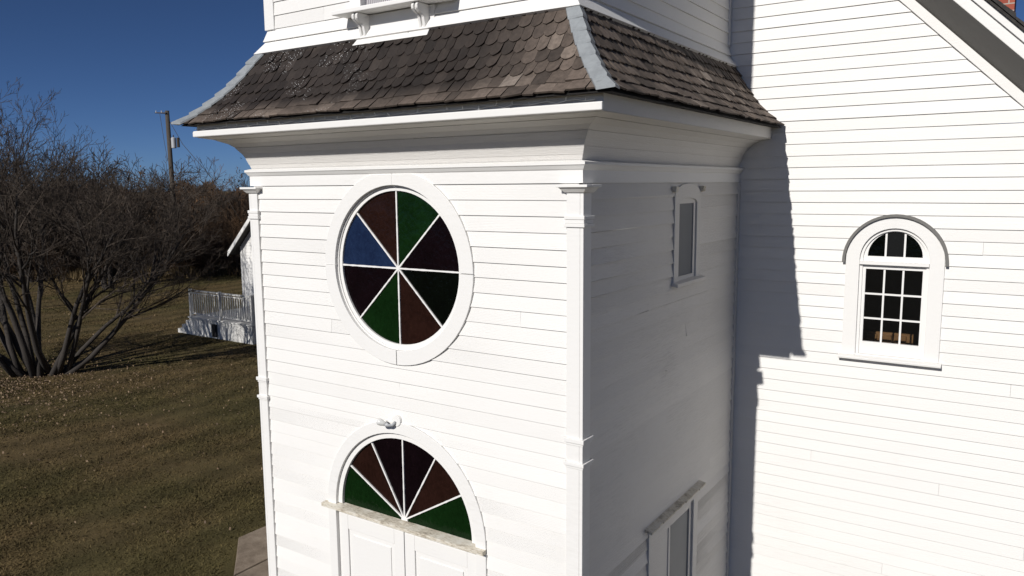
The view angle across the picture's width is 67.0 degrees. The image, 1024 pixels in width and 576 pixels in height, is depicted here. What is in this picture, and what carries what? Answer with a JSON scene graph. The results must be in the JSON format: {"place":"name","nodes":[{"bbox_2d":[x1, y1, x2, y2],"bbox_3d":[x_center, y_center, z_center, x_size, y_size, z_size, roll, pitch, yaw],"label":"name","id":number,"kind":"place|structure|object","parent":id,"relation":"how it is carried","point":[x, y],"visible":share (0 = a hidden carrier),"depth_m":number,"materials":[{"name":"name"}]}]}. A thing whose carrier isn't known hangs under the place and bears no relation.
{"place":"outdoors","nodes":[
{"label":"outdoors","id":0,"kind":"place"},
{"bbox_2d":[0,191,265,575],"bbox_3d":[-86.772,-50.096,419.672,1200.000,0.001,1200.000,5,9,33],"label":"ground","id":1,"kind":"structure","parent":0,"point":[184,468],"depth_m":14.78,"materials":[{"name":"green plant"}]},
{"bbox_2d":[0,125,54,273],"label":"bare tree","id":2,"kind":"object","parent":1,"relation":"on","point":[20,181],"visible":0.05,"depth_m":42.41,"materials":[{"name":"brown plant"}]},
{"bbox_2d":[0,162,89,281],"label":"bare tree","id":3,"kind":"object","parent":1,"relation":"on","point":[24,261],"visible":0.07,"depth_m":40.38,"materials":[{"name":"brown plant"}]},
{"bbox_2d":[24,154,126,272],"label":"bare tree","id":4,"kind":"object","parent":1,"relation":"on","point":[55,234],"visible":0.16,"depth_m":40.54,"materials":[{"name":"brown plant"}]},
{"bbox_2d":[23,142,204,288],"bbox_3d":[-19.671,-3.463,37.964,7.350,7.135,8.413,5,9,33],"label":"bare tree","id":5,"kind":"object","parent":1,"relation":"on","point":[96,177],"visible":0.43,"depth_m":37.42,"materials":[{"name":"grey plant"}]},
{"bbox_2d":[0,78,238,377],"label":"bare tree","id":6,"kind":"object","parent":1,"relation":"on","point":[20,343],"visible":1,"depth_m":19.93,"materials":[{"name":"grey plant"}]},
{"bbox_2d":[1,262,240,281],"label":"dry grass","id":7,"kind":"structure","parent":1,"relation":"on","point":[76,276],"depth_m":42.84,"materials":[{"name":"brown plant"}]},
{"bbox_2d":[1,155,252,281],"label":"thicket","id":8,"kind":"object","parent":1,"relation":"on","point":[227,237],"visible":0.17,"depth_m":44.23,"materials":[{"name":"brown plant"}]},
{"bbox_2d":[0,300,261,541],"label":"fallen leaves","id":9,"kind":"object","parent":1,"relation":"on","point":[18,379],"visible":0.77,"depth_m":19.22,"materials":[{"name":"brown plant"}]},
{"bbox_2d":[39,179,248,205],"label":"woodland","id":10,"kind":"object","parent":1,"relation":"on","point":[193,191],"visible":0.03,"depth_m":68.73,"materials":[{"name":"brown plant"}]},
{"bbox_2d":[85,175,224,282],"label":"bare tree","id":11,"kind":"object","parent":1,"relation":"on","point":[155,251],"visible":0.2,"depth_m":40.68,"materials":[{"name":"brown plant"}]},
{"bbox_2d":[144,190,230,268],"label":"bare tree","id":12,"kind":"object","parent":1,"relation":"on","point":[191,215],"visible":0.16,"depth_m":45.77,"materials":[{"name":"brown plant"}]},
{"bbox_2d":[155,111,243,270],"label":"utility pole","id":13,"kind":"object","parent":1,"relation":"on","point":[171,143],"visible":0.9,"depth_m":43.16,"materials":[{"name":"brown wood"}]},
{"bbox_2d":[178,289,256,344],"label":"porch deck","id":14,"kind":"structure","parent":1,"relation":"on","point":[236,325],"depth_m":25.07,"materials":[{"name":"paint"}]},
{"bbox_2d":[191,177,248,237],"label":"bare tree","id":15,"kind":"object","parent":1,"relation":"on","point":[235,200],"visible":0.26,"depth_m":46.72,"materials":[{"name":"brown plant"}]},
{"bbox_2d":[227,219,253,306],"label":"house","id":16,"kind":"structure","parent":0,"point":[241,245],"depth_m":27.70,"materials":[{"name":"white paint"}]},
{"bbox_2d":[234,526,268,575],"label":"concrete path","id":17,"kind":"structure","parent":0,"point":[252,556],"depth_m":10.22,"materials":[{"name":"grey concrete"}]},
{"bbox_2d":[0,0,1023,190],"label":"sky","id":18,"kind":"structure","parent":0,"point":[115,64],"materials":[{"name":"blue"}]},
{"bbox_2d":[171,0,1023,575],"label":"church","id":19,"kind":"structure","parent":0,"point":[653,286],"depth_m":6.50,"materials":[{"name":"white paint"}]},
{"bbox_2d":[339,512,405,575],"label":"door","id":20,"kind":"structure","parent":19,"relation":"in","point":[367,548],"depth_m":6.52,"materials":[{"name":"white paint"}]},
{"bbox_2d":[376,415,401,426],"bbox_3d":[-0.970,1.052,6.128,0.204,0.094,0.072,-1,8,-5],"label":"wall lamp","id":21,"kind":"object","parent":19,"relation":"attached to","point":[396,420],"visible":1,"depth_m":6.11,"materials":[{"name":"white paint"}]},
{"bbox_2d":[332,0,452,45],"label":"upper window","id":22,"kind":"structure","parent":19,"relation":"in","point":[360,11],"depth_m":5.81,"materials":[{"name":"white paint"}]},
{"bbox_2d":[195,97,594,129],"bbox_3d":[-1.121,-1.244,5.567,3.837,0.052,0.037,5,9,33],"label":"gutter","id":23,"kind":"object","parent":19,"relation":"on","point":[400,113],"visible":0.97,"depth_m":5.35,"materials":[{"name":"white metal"}]},
{"bbox_2d":[325,174,474,365],"bbox_3d":[-0.879,-0.137,6.002,1.516,1.485,0.114,5,9,33],"label":"round window","id":24,"kind":"structure","parent":19,"relation":"in","point":[401,279],"depth_m":5.99,"materials":[{"name":"white paint"}]},
{"bbox_2d":[405,532,476,575],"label":"door","id":25,"kind":"structure","parent":19,"relation":"in","point":[423,556],"depth_m":6.12,"materials":[{"name":"white paint"}]},
{"bbox_2d":[635,480,705,575],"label":"window","id":26,"kind":"structure","parent":19,"relation":"in","point":[672,537],"depth_m":6.88,"materials":[{"name":"white paint"}]},
{"bbox_2d":[666,183,705,287],"bbox_3d":[1.479,-0.462,6.589,0.128,0.849,0.695,5,9,33],"label":"side window","id":27,"kind":"structure","parent":19,"relation":"in","point":[687,199],"depth_m":6.60,"materials":[{"name":"white paint"}]},
{"bbox_2d":[841,330,913,394],"bbox_3d":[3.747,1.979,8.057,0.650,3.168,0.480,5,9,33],"label":"pew","id":28,"kind":"object","parent":19,"relation":"on","point":[887,337],"visible":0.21,"depth_m":7.61,"materials":[{"name":"brown wood"}]},
{"bbox_2d":[837,214,948,367],"bbox_3d":[3.465,0.007,7.044,0.870,1.353,0.140,5,9,33],"label":"nave window","id":29,"kind":"structure","parent":19,"relation":"in","point":[892,241],"depth_m":7.03,"materials":[{"name":"white paint"}]}
]}

